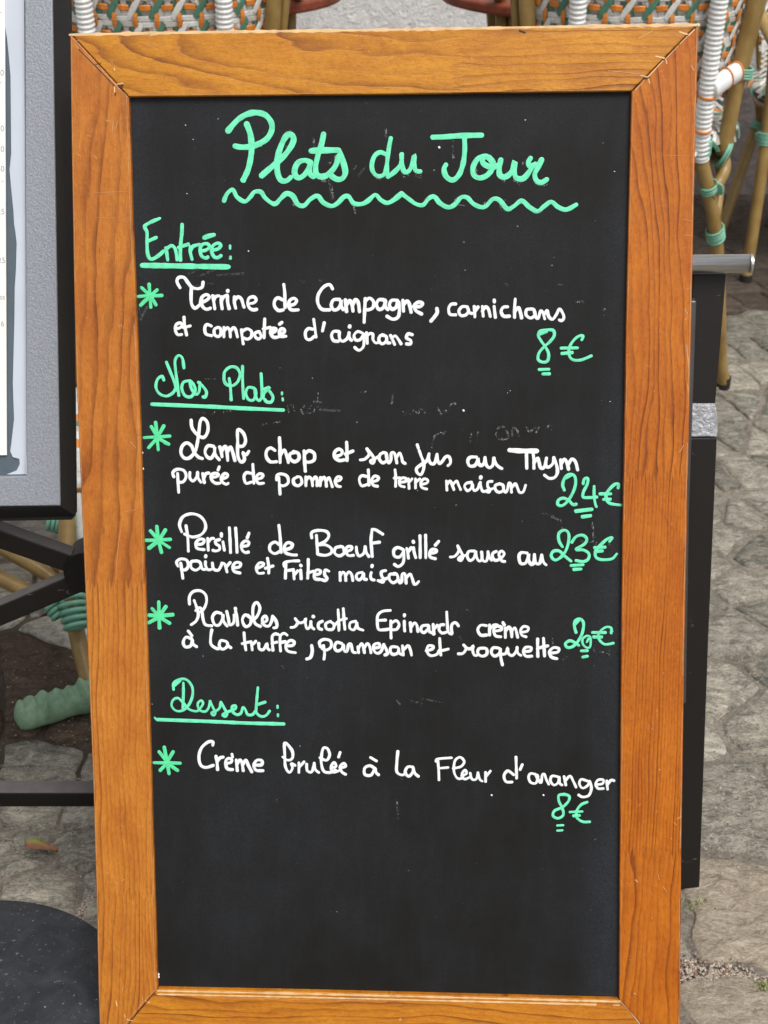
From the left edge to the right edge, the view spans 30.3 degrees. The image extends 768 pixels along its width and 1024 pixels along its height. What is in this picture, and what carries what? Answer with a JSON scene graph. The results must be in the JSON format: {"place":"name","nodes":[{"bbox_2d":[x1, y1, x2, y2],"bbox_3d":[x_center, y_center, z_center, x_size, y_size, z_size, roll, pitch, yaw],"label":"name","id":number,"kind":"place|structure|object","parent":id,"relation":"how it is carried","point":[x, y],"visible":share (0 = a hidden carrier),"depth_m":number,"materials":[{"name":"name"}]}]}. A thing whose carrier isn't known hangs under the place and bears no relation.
{"place":"outdoors","nodes":[
{"label":"outdoors","id":0,"kind":"place"},
{"bbox_2d":[0,194,767,1023],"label":"ground","id":1,"kind":"structure","parent":0,"point":[732,928],"depth_m":1.92,"materials":[{"name":"stone"}]},
{"bbox_2d":[0,388,90,729],"bbox_3d":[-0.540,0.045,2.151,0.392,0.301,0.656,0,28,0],"label":"woven armchair","id":2,"kind":"object","parent":1,"relation":"on","point":[41,708],"visible":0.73,"depth_m":1.97,"materials":[{"name":"wicker"}]},
{"bbox_2d":[25,833,68,851],"bbox_3d":[-0.403,0.399,1.701,0.054,0.011,0.024,-9,29,-16],"label":"fallen leaf","id":3,"kind":"object","parent":1,"relation":"on","point":[35,843],"visible":1,"depth_m":1.70,"materials":[{"name":"green plant"}]},
{"bbox_2d":[0,0,98,1023],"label":"menu stand","id":4,"kind":"object","parent":1,"relation":"on","point":[48,964],"visible":0.99,"depth_m":1.41,"materials":[{"name":"silver metal"}]},
{"bbox_2d":[72,0,301,387],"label":"woven armchair","id":5,"kind":"object","parent":1,"relation":"on","point":[104,16],"visible":0.14,"depth_m":2.49,"materials":[{"name":"wicker"}]},
{"bbox_2d":[287,0,339,29],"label":"bistro table","id":6,"kind":"object","parent":1,"relation":"on","point":[302,6],"visible":0.02,"depth_m":2.89,"materials":[{"name":"paint"}]},
{"bbox_2d":[0,254,753,888],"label":"folded table","id":7,"kind":"object","parent":1,"relation":"on","point":[708,290],"visible":0.45,"depth_m":1.54,"materials":[{"name":"black metal"}]},
{"bbox_2d":[0,649,767,992],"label":"loose grit","id":8,"kind":"object","parent":1,"relation":"on","point":[708,971],"visible":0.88,"depth_m":1.55,"materials":[{"name":"grey gravel"}]},
{"bbox_2d":[69,23,699,1023],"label":"menu board","id":9,"kind":"object","parent":1,"relation":"on","point":[383,363],"visible":1,"depth_m":1.36,"materials":[{"name":"brown wood"}]},
{"bbox_2d":[443,0,511,26],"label":"bistro table","id":10,"kind":"object","parent":1,"relation":"on","point":[496,13],"visible":0.06,"depth_m":2.89,"materials":[{"name":"paint"}]},
{"bbox_2d":[296,0,767,194],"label":"pavement","id":11,"kind":"structure","parent":1,"relation":"on","point":[365,14],"depth_m":4.04,"materials":[{"name":"grey stone"}]},
{"bbox_2d":[494,0,766,390],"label":"woven armchair","id":12,"kind":"object","parent":1,"relation":"on","point":[721,73],"visible":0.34,"depth_m":2.55,"materials":[{"name":"wicker"}]},
{"bbox_2d":[681,896,767,991],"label":"weeds","id":13,"kind":"object","parent":1,"relation":"on","point":[758,983],"visible":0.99,"depth_m":1.62,"materials":[{"name":"green plant"}]},
{"bbox_2d":[721,0,767,282],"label":"woven armchair","id":14,"kind":"object","parent":1,"relation":"on","point":[757,85],"visible":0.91,"depth_m":3.54,"materials":[{"name":"wicker"}]}
]}

